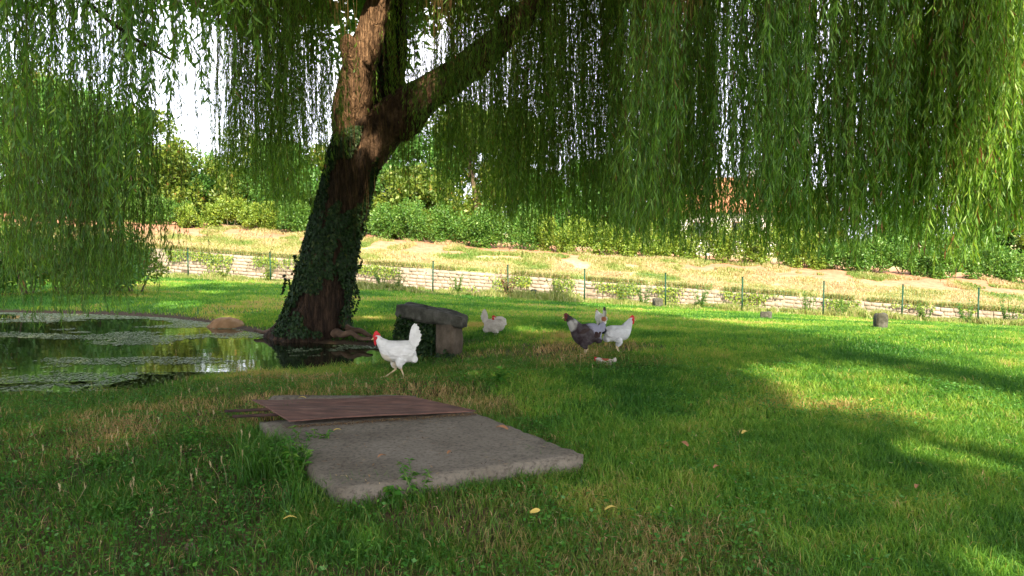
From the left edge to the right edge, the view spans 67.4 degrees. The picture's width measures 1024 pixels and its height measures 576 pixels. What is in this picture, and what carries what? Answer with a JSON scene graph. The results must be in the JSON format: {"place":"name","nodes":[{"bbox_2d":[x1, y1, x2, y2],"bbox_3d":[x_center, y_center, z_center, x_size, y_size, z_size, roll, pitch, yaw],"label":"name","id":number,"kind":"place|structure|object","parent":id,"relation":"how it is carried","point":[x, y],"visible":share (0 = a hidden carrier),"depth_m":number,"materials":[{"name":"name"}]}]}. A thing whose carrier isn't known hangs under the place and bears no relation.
{"place":"outdoors","nodes":[
{"label":"outdoors","id":0,"kind":"place"},
{"bbox_2d":[0,312,382,394],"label":"water","id":1,"kind":"structure","parent":0,"point":[19,356],"depth_m":10.69,"materials":[{"name":"green liquid"}]},
{"bbox_2d":[0,371,235,395],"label":"algae","id":2,"kind":"object","parent":1,"relation":"on","point":[147,379],"visible":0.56,"depth_m":8.32,"materials":[{"name":"green plant"}]},
{"bbox_2d":[0,312,375,392],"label":"duckweed","id":3,"kind":"object","parent":1,"relation":"on","point":[48,320],"visible":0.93,"depth_m":11.46,"materials":[{"name":"green plant"}]},
{"bbox_2d":[0,211,1023,575],"bbox_3d":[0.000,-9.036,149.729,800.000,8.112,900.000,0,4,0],"label":"ground","id":4,"kind":"structure","parent":0,"point":[828,275],"depth_m":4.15,"materials":[{"name":"green plant"}]},
{"bbox_2d":[0,224,52,296],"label":"shrub","id":5,"kind":"object","parent":4,"relation":"on","point":[27,278],"visible":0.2,"depth_m":18.67,"materials":[{"name":"green plant"}]},
{"bbox_2d":[0,49,54,187],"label":"tree","id":6,"kind":"object","parent":4,"relation":"on","point":[13,117],"visible":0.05,"depth_m":42.81,"materials":[{"name":"green plant"}]},
{"bbox_2d":[0,51,83,213],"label":"tree","id":7,"kind":"object","parent":4,"relation":"on","point":[34,91],"visible":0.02,"depth_m":45.12,"materials":[{"name":"green plant"}]},
{"bbox_2d":[26,236,106,293],"bbox_3d":[-11.096,-0.521,19.141,1.892,1.696,1.354,0,4,0],"label":"shrub","id":8,"kind":"object","parent":4,"relation":"on","point":[64,277],"visible":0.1,"depth_m":18.86,"materials":[{"name":"green plant"}]},
{"bbox_2d":[12,76,148,199],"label":"tree","id":9,"kind":"object","parent":4,"relation":"on","point":[44,78],"visible":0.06,"depth_m":42.66,"materials":[{"name":"green plant"}]},
{"bbox_2d":[58,226,150,294],"bbox_3d":[-10.147,-0.668,19.061,2.192,1.921,1.511,0,4,0],"label":"shrub","id":10,"kind":"object","parent":4,"relation":"on","point":[135,274],"visible":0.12,"depth_m":19.01,"materials":[{"name":"green plant"}]},
{"bbox_2d":[89,450,119,470],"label":"weed","id":11,"kind":"object","parent":4,"relation":"on","point":[98,461],"visible":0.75,"depth_m":4.51,"materials":[{"name":"green plant"}]},
{"bbox_2d":[93,245,169,292],"bbox_3d":[-10.023,-0.444,20.202,1.902,1.431,1.218,-1,4,-22],"label":"shrub","id":12,"kind":"object","parent":4,"relation":"on","point":[161,270],"visible":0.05,"depth_m":20.26,"materials":[{"name":"green plant"}]},
{"bbox_2d":[115,193,154,222],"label":"shrub","id":13,"kind":"object","parent":4,"relation":"on","point":[139,213],"visible":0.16,"depth_m":41.22,"materials":[{"name":"green plant"}]},
{"bbox_2d":[102,105,197,218],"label":"tree","id":14,"kind":"object","parent":4,"relation":"on","point":[176,129],"visible":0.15,"depth_m":45.78,"materials":[{"name":"green plant"}]},
{"bbox_2d":[145,194,193,224],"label":"shrub","id":15,"kind":"object","parent":4,"relation":"on","point":[172,214],"visible":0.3,"depth_m":40.73,"materials":[{"name":"green plant"}]},
{"bbox_2d":[134,140,206,218],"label":"tree","id":16,"kind":"object","parent":4,"relation":"on","point":[175,171],"visible":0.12,"depth_m":46.63,"materials":[{"name":"green plant"}]},
{"bbox_2d":[180,420,210,441],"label":"weed","id":17,"kind":"object","parent":4,"relation":"on","point":[191,434],"visible":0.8,"depth_m":5.05,"materials":[{"name":"green plant"}]},
{"bbox_2d":[172,202,220,227],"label":"shrub","id":18,"kind":"object","parent":4,"relation":"on","point":[190,215],"visible":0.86,"depth_m":40.11,"materials":[{"name":"green plant"}]},
{"bbox_2d":[169,149,239,224],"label":"tree","id":19,"kind":"object","parent":4,"relation":"on","point":[208,184],"visible":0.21,"depth_m":47.98,"materials":[{"name":"green plant"}]},
{"bbox_2d":[215,265,230,276],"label":"weed","id":20,"kind":"object","parent":4,"relation":"on","point":[222,272],"visible":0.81,"depth_m":26.67,"materials":[{"name":"green plant"}]},
{"bbox_2d":[201,194,248,228],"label":"shrub","id":21,"kind":"object","parent":4,"relation":"on","point":[229,210],"visible":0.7,"depth_m":40.33,"materials":[{"name":"green plant"}]},
{"bbox_2d":[206,317,244,327],"bbox_3d":[-5.074,0.705,13.680,0.618,0.375,0.594,3,5,42],"label":"boulder","id":22,"kind":"object","parent":4,"relation":"on","point":[225,322],"visible":0.52,"depth_m":13.51,"materials":[{"name":"beige stone"}]},
{"bbox_2d":[201,124,285,226],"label":"tree","id":23,"kind":"object","parent":4,"relation":"on","point":[209,171],"visible":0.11,"depth_m":46.49,"materials":[{"name":"green plant"}]},
{"bbox_2d":[236,199,280,229],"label":"shrub","id":24,"kind":"object","parent":4,"relation":"on","point":[252,218],"visible":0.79,"depth_m":39.56,"materials":[{"name":"green plant"}]},
{"bbox_2d":[258,257,276,280],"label":"weed","id":25,"kind":"object","parent":4,"relation":"on","point":[267,275],"visible":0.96,"depth_m":26.30,"materials":[{"name":"green plant"}]},
{"bbox_2d":[245,442,297,479],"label":"weed","id":26,"kind":"object","parent":4,"relation":"on","point":[270,452],"visible":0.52,"depth_m":4.32,"materials":[{"name":"green plant"}]},
{"bbox_2d":[235,141,320,230],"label":"tree","id":27,"kind":"object","parent":4,"relation":"on","point":[314,189],"visible":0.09,"depth_m":44.32,"materials":[{"name":"green plant"}]},
{"bbox_2d":[275,436,312,484],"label":"weed","id":28,"kind":"object","parent":4,"relation":"on","point":[290,452],"visible":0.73,"depth_m":4.22,"materials":[{"name":"green plant"}]},
{"bbox_2d":[277,199,310,232],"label":"shrub","id":29,"kind":"object","parent":4,"relation":"on","point":[292,225],"visible":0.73,"depth_m":39.12,"materials":[{"name":"green plant"}]},
{"bbox_2d":[0,342,608,528],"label":"seed stalks","id":30,"kind":"object","parent":4,"relation":"on","point":[211,421],"visible":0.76,"depth_m":4.72,"materials":[{"name":"beige plant"}]},
{"bbox_2d":[29,342,609,514],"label":"seed heads","id":31,"kind":"object","parent":30,"relation":"on","point":[130,484],"visible":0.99,"depth_m":4.72,"materials":[{"name":"beige plant"}]},
{"bbox_2d":[305,143,374,201],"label":"tree","id":32,"kind":"object","parent":4,"relation":"on","point":[313,152],"depth_m":44.61,"materials":[{"name":"green plant"}]},
{"bbox_2d":[364,202,395,236],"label":"shrub","id":33,"kind":"object","parent":4,"relation":"on","point":[373,212],"visible":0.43,"depth_m":38.76,"materials":[{"name":"green plant"}]},
{"bbox_2d":[374,270,386,284],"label":"weed","id":34,"kind":"object","parent":4,"relation":"on","point":[377,278],"visible":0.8,"depth_m":25.69,"materials":[{"name":"green plant"}]},
{"bbox_2d":[382,485,404,504],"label":"weed","id":35,"kind":"object","parent":4,"relation":"on","point":[392,490],"visible":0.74,"depth_m":3.90,"materials":[{"name":"green plant"}]},
{"bbox_2d":[371,323,421,378],"bbox_3d":[-1.132,0.619,7.538,0.488,0.540,0.214,0,4,-7],"label":"chicken","id":36,"kind":"object","parent":4,"relation":"on","point":[399,354],"visible":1,"depth_m":7.48},
{"bbox_2d":[366,139,427,234],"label":"tree","id":37,"kind":"object","parent":4,"relation":"on","point":[379,189],"visible":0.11,"depth_m":42.76,"materials":[{"name":"green plant"}]},
{"bbox_2d":[370,197,426,239],"bbox_3d":[-5.696,-3.285,38.735,2.720,2.608,1.851,1,4,14],"label":"shrub","id":38,"kind":"object","parent":4,"relation":"on","point":[396,226],"visible":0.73,"depth_m":38.43,"materials":[{"name":"green plant"}]},
{"bbox_2d":[391,265,406,286],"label":"weed","id":39,"kind":"object","parent":4,"relation":"on","point":[398,283],"visible":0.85,"depth_m":25.50,"materials":[{"name":"green plant"}]},
{"bbox_2d":[371,161,455,240],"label":"tree","id":40,"kind":"object","parent":4,"relation":"on","point":[392,200],"visible":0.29,"depth_m":40.01,"materials":[{"name":"green plant"}]},
{"bbox_2d":[396,458,432,501],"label":"weed","id":41,"kind":"object","parent":4,"relation":"on","point":[408,479],"visible":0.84,"depth_m":3.97,"materials":[{"name":"green plant"}]},
{"bbox_2d":[259,395,582,507],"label":"concrete slab","id":42,"kind":"structure","parent":4,"relation":"on","point":[471,443],"depth_m":4.50,"materials":[{"name":"grey concrete"}]},
{"bbox_2d":[224,408,270,412],"bbox_3d":[-1.651,0.864,5.491,0.767,0.022,0.022,-1,4,-12],"label":"iron bar","id":43,"kind":"object","parent":42,"relation":"on","point":[246,410],"visible":0.55,"depth_m":5.43,"materials":[{"name":"metal"}]},
{"bbox_2d":[232,413,278,417],"bbox_3d":[-1.551,0.881,5.372,0.767,0.022,0.022,-1,4,-12],"label":"iron bar","id":44,"kind":"object","parent":42,"relation":"on","point":[254,415],"visible":0.41,"depth_m":5.32,"materials":[{"name":"metal"}]},
{"bbox_2d":[289,425,333,440],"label":"weed","id":45,"kind":"object","parent":42,"relation":"on","point":[314,436],"visible":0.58,"depth_m":4.79,"materials":[{"name":"green plant"}]},
{"bbox_2d":[252,396,475,421],"bbox_3d":[-1.060,0.851,5.458,1.588,0.058,0.593,-1,4,-11],"label":"metal sheet","id":46,"kind":"object","parent":42,"relation":"on","point":[302,410],"visible":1,"depth_m":5.46,"materials":[{"name":"metal"}]},
{"bbox_2d":[405,196,455,242],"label":"shrub","id":47,"kind":"object","parent":4,"relation":"on","point":[439,228],"visible":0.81,"depth_m":37.63,"materials":[{"name":"green plant"}]},
{"bbox_2d":[395,302,467,358],"bbox_3d":[-1.001,0.573,9.777,1.046,0.750,0.369,2,4,33],"label":"stone bench","id":48,"kind":"object","parent":4,"relation":"on","point":[449,323],"visible":0.73,"depth_m":9.57,"materials":[{"name":"grey stone"}]},
{"bbox_2d":[392,314,459,360],"bbox_3d":[-1.083,0.707,9.698,0.532,0.870,1.132,-3,5,-43],"label":"ivy","id":49,"kind":"object","parent":48,"relation":"attached to","point":[426,345],"visible":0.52,"depth_m":9.71,"materials":[{"name":"green plant"}]},
{"bbox_2d":[406,125,472,239],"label":"tree","id":50,"kind":"object","parent":4,"relation":"on","point":[431,152],"visible":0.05,"depth_m":44.23,"materials":[{"name":"green plant"}]},
{"bbox_2d":[450,275,463,291],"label":"weed","id":51,"kind":"object","parent":4,"relation":"on","point":[457,287],"visible":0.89,"depth_m":25.04,"materials":[{"name":"green plant"}]},
{"bbox_2d":[446,210,492,247],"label":"shrub","id":52,"kind":"object","parent":4,"relation":"on","point":[463,234],"visible":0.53,"depth_m":37.42,"materials":[{"name":"green plant"}]},
{"bbox_2d":[424,102,531,240],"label":"tree","id":53,"kind":"object","parent":4,"relation":"on","point":[466,210],"visible":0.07,"depth_m":44.03,"materials":[{"name":"green plant"}]},
{"bbox_2d":[469,202,513,248],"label":"shrub","id":54,"kind":"object","parent":4,"relation":"on","point":[490,234],"visible":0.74,"depth_m":37.16,"materials":[{"name":"green plant"}]},
{"bbox_2d":[481,309,506,334],"bbox_3d":[-0.272,0.551,11.409,0.388,0.484,0.192,0,4,-6],"label":"chicken","id":55,"kind":"object","parent":4,"relation":"on","point":[495,324],"visible":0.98,"depth_m":11.35},
{"bbox_2d":[490,366,510,384],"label":"weed","id":56,"kind":"object","parent":4,"relation":"on","point":[500,376],"visible":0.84,"depth_m":7.11,"materials":[{"name":"green plant"}]},
{"bbox_2d":[499,267,517,293],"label":"weed","id":57,"kind":"object","parent":4,"relation":"on","point":[503,285],"visible":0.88,"depth_m":24.63,"materials":[{"name":"green plant"}]},
{"bbox_2d":[0,355,1022,575],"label":"grass tufts","id":58,"kind":"object","parent":4,"relation":"on","point":[263,449],"visible":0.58,"depth_m":4.25,"materials":[{"name":"green plant"}]},
{"bbox_2d":[0,334,1023,575],"bbox_3d":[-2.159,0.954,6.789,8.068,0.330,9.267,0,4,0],"label":"grass","id":59,"kind":"structure","parent":4,"relation":"on","point":[450,367],"depth_m":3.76,"materials":[{"name":"green plant"}]},
{"bbox_2d":[0,0,1023,342],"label":"willow tree","id":60,"kind":"object","parent":4,"relation":"on","point":[946,64],"visible":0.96,"depth_m":7.25,"materials":[{"name":"green plant"}]},
{"bbox_2d":[271,0,408,339],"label":"ivy","id":61,"kind":"object","parent":60,"relation":"attached to","point":[326,235],"visible":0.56,"depth_m":11.72,"materials":[{"name":"green plant"}]},
{"bbox_2d":[0,239,1023,319],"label":"retaining wall","id":62,"kind":"structure","parent":4,"relation":"on","point":[443,277],"depth_m":29.80,"materials":[{"name":"stone"}]},
{"bbox_2d":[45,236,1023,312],"bbox_3d":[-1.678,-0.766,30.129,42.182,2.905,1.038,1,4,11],"label":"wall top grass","id":63,"kind":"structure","parent":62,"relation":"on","point":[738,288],"depth_m":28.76,"materials":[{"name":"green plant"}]},
{"bbox_2d":[154,250,1023,321],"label":"trailing weeds","id":64,"kind":"object","parent":62,"relation":"attached to","point":[258,262],"visible":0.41,"depth_m":29.20,"materials":[{"name":"green plant"}]},
{"bbox_2d":[1,216,1023,308],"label":"dry grass","id":65,"kind":"structure","parent":4,"relation":"on","point":[290,243],"depth_m":32.65,"materials":[{"name":"yellow plant"}]},
{"bbox_2d":[487,110,548,240],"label":"tree","id":66,"kind":"object","parent":4,"relation":"on","point":[504,237],"visible":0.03,"depth_m":49.36,"materials":[{"name":"green plant"}]},
{"bbox_2d":[509,205,553,250],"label":"shrub","id":67,"kind":"object","parent":4,"relation":"on","point":[525,234],"visible":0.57,"depth_m":36.96,"materials":[{"name":"green plant"}]},
{"bbox_2d":[509,170,571,245],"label":"tree","id":68,"kind":"object","parent":4,"relation":"on","point":[519,212],"visible":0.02,"depth_m":45.64,"materials":[{"name":"green plant"}]},
{"bbox_2d":[71,266,1023,325],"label":"verge weeds","id":69,"kind":"object","parent":4,"relation":"on","point":[564,296],"visible":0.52,"depth_m":23.96,"materials":[{"name":"green plant"}]},
{"bbox_2d":[531,213,581,252],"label":"shrub","id":70,"kind":"object","parent":4,"relation":"on","point":[541,232],"visible":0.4,"depth_m":36.73,"materials":[{"name":"green plant"}]},
{"bbox_2d":[546,276,566,294],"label":"weed","id":71,"kind":"object","parent":4,"relation":"on","point":[559,286],"visible":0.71,"depth_m":24.50,"materials":[{"name":"green plant"}]},
{"bbox_2d":[562,313,605,352],"bbox_3d":[0.840,0.540,8.973,0.522,0.507,0.237,0,4,-7],"label":"chicken","id":72,"kind":"object","parent":4,"relation":"on","point":[584,336],"visible":0.99,"depth_m":8.90},
{"bbox_2d":[561,160,609,244],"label":"tree","id":73,"kind":"object","parent":4,"relation":"on","point":[570,217],"visible":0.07,"depth_m":50.52,"materials":[{"name":"green plant"}]},
{"bbox_2d":[555,213,616,255],"bbox_3d":[3.494,-2.454,36.346,3.036,2.308,1.878,0,4,0],"label":"shrub","id":74,"kind":"object","parent":4,"relation":"on","point":[582,241],"visible":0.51,"depth_m":36.07,"materials":[{"name":"green plant"}]},
{"bbox_2d":[152,248,1022,322],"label":"wire fence","id":75,"kind":"object","parent":4,"relation":"on","point":[492,272],"visible":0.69,"depth_m":23.70,"materials":[{"name":"metal"}]},
{"bbox_2d":[595,307,607,324],"bbox_3d":[1.384,0.470,11.995,0.154,0.387,0.352,-1,4,-20],"label":"chicken","id":76,"kind":"object","parent":4,"relation":"on","point":[600,317],"visible":0.9,"depth_m":11.89},
{"bbox_2d":[594,357,616,364],"bbox_3d":[1.007,0.813,8.332,0.265,0.135,0.111,2,4,26],"label":"stone","id":77,"kind":"object","parent":4,"relation":"on","point":[604,359],"visible":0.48,"depth_m":8.29,"materials":[{"name":"white stone"}]},
{"bbox_2d":[599,315,635,351],"bbox_3d":[1.237,0.546,9.151,0.485,0.450,0.188,0,4,-6],"label":"chicken","id":78,"kind":"object","parent":4,"relation":"on","point":[618,334],"visible":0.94,"depth_m":9.10},
{"bbox_2d":[598,226,640,256],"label":"shrub","id":79,"kind":"object","parent":4,"relation":"on","point":[625,251],"visible":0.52,"depth_m":35.84,"materials":[{"name":"green plant"}]},
{"bbox_2d":[617,276,633,300],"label":"weed","id":80,"kind":"object","parent":4,"relation":"on","point":[620,295],"visible":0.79,"depth_m":24.14,"materials":[{"name":"green plant"}]},
{"bbox_2d":[634,280,652,302],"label":"weed","id":81,"kind":"object","parent":4,"relation":"on","point":[640,295],"visible":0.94,"depth_m":24.01,"materials":[{"name":"green plant"}]},
{"bbox_2d":[617,232,672,257],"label":"shrub","id":82,"kind":"object","parent":4,"relation":"on","point":[653,251],"visible":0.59,"depth_m":35.61,"materials":[{"name":"green plant"}]},
{"bbox_2d":[652,298,662,305],"bbox_3d":[4.463,0.551,23.574,0.266,0.482,0.263,-1,4,-14],"label":"concrete stump","id":83,"kind":"object","parent":4,"relation":"on","point":[657,301],"visible":0.44,"depth_m":23.46,"materials":[{"name":"concrete"}]},
{"bbox_2d":[650,220,699,258],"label":"shrub","id":84,"kind":"object","parent":4,"relation":"on","point":[676,248],"visible":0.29,"depth_m":35.79,"materials":[{"name":"green plant"}]},
{"bbox_2d":[691,283,712,307],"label":"weed","id":85,"kind":"object","parent":4,"relation":"on","point":[702,301],"visible":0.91,"depth_m":23.57,"materials":[{"name":"green plant"}]},
{"bbox_2d":[679,220,737,259],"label":"shrub","id":86,"kind":"object","parent":4,"relation":"on","point":[703,251],"visible":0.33,"depth_m":35.56,"materials":[{"name":"green plant"}]},
{"bbox_2d":[680,174,775,253],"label":"house","id":87,"kind":"structure","parent":4,"relation":"on","point":[726,211],"depth_m":58.11,"materials":[{"name":"white paint"}]},
{"bbox_2d":[712,215,765,263],"bbox_3d":[10.422,-2.199,35.067,2.457,2.656,1.875,0,4,0],"label":"shrub","id":88,"kind":"object","parent":4,"relation":"on","point":[722,250],"visible":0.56,"depth_m":34.93,"materials":[{"name":"green plant"}]},
{"bbox_2d":[760,311,771,317],"bbox_3d":[6.072,0.752,18.365,0.264,0.390,0.269,1,4,21],"label":"concrete stump","id":89,"kind":"object","parent":4,"relation":"on","point":[768,314],"visible":0.37,"depth_m":18.25,"materials":[{"name":"concrete"}]},
{"bbox_2d":[749,221,803,266],"bbox_3d":[12.136,-1.776,34.974,2.681,2.808,1.539,-1,4,-12],"label":"shrub","id":90,"kind":"object","parent":4,"relation":"on","point":[762,259],"visible":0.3,"depth_m":34.90,"materials":[{"name":"green plant"}]},
{"bbox_2d":[784,232,828,269],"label":"shrub","id":91,"kind":"object","parent":4,"relation":"on","point":[806,261],"visible":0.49,"depth_m":34.26,"materials":[{"name":"green plant"}]},
{"bbox_2d":[771,193,845,256],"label":"tree","id":92,"kind":"object","parent":4,"relation":"on","point":[823,240],"visible":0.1,"depth_m":48.52,"materials":[{"name":"green plant"}]},
{"bbox_2d":[801,285,819,310],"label":"weed","id":93,"kind":"object","parent":4,"relation":"on","point":[805,296],"visible":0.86,"depth_m":22.94,"materials":[{"name":"green plant"}]},
{"bbox_2d":[830,299,849,312],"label":"weed","id":94,"kind":"object","parent":4,"relation":"on","point":[841,304],"visible":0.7,"depth_m":22.88,"materials":[{"name":"green plant"}]},
{"bbox_2d":[811,238,871,270],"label":"shrub","id":95,"kind":"object","parent":4,"relation":"on","point":[834,262],"visible":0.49,"depth_m":34.16,"materials":[{"name":"green plant"}]},
{"bbox_2d":[841,235,893,272],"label":"shrub","id":96,"kind":"object","parent":4,"relation":"on","point":[871,255],"visible":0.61,"depth_m":33.79,"materials":[{"name":"green plant"}]},
{"bbox_2d":[873,312,887,327],"bbox_3d":[6.450,0.679,13.444,0.204,0.497,0.203,0,4,6],"label":"concrete stump","id":97,"kind":"object","parent":4,"relation":"on","point":[880,320],"visible":0.53,"depth_m":13.35,"materials":[{"name":"concrete"}]},
{"bbox_2d":[856,198,944,265],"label":"tree","id":98,"kind":"object","parent":4,"relation":"on","point":[899,239],"visible":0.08,"depth_m":44.83,"materials":[{"name":"green plant"}]},
{"bbox_2d":[882,240,943,277],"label":"shrub","id":99,"kind":"object","parent":4,"relation":"on","point":[906,263],"visible":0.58,"depth_m":33.67,"materials":[{"name":"green plant"}]},
{"bbox_2d":[915,302,935,318],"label":"weed","id":100,"kind":"object","parent":4,"relation":"on","point":[920,311],"visible":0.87,"depth_m":22.31,"materials":[{"name":"green plant"}]},
{"bbox_2d":[918,234,969,279],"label":"shrub","id":101,"kind":"object","parent":4,"relation":"on","point":[945,269],"visible":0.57,"depth_m":33.08,"materials":[{"name":"green plant"}]},
{"bbox_2d":[957,297,974,321],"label":"weed","id":102,"kind":"object","parent":4,"relation":"on","point":[960,309],"visible":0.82,"depth_m":22.20,"materials":[{"name":"green plant"}]},
{"bbox_2d":[945,169,1023,272],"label":"tree","id":103,"kind":"object","parent":4,"relation":"on","point":[1011,239],"visible":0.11,"depth_m":40.67,"materials":[{"name":"green plant"}]},
{"bbox_2d":[961,239,1017,279],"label":"shrub","id":104,"kind":"object","parent":4,"relation":"on","point":[990,271],"visible":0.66,"depth_m":33.25,"materials":[{"name":"green plant"}]},
{"bbox_2d":[995,246,1023,283],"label":"shrub","id":105,"kind":"object","parent":4,"relation":"on","point":[1009,275],"visible":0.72,"depth_m":33.09,"materials":[{"name":"green plant"}]},
{"bbox_2d":[999,293,1021,320],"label":"weed","id":106,"kind":"object","parent":4,"relation":"on","point":[1004,311],"visible":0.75,"depth_m":21.82,"materials":[{"name":"green plant"}]},
{"bbox_2d":[997,190,1023,276],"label":"tree","id":107,"kind":"object","parent":4,"relation":"on","point":[1021,241],"visible":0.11,"depth_m":39.53,"materials":[{"name":"green plant"}]},
{"bbox_2d":[0,0,1023,237],"label":"sky","id":108,"kind":"structure","parent":0,"point":[189,93],"materials":[{"name":"white"}]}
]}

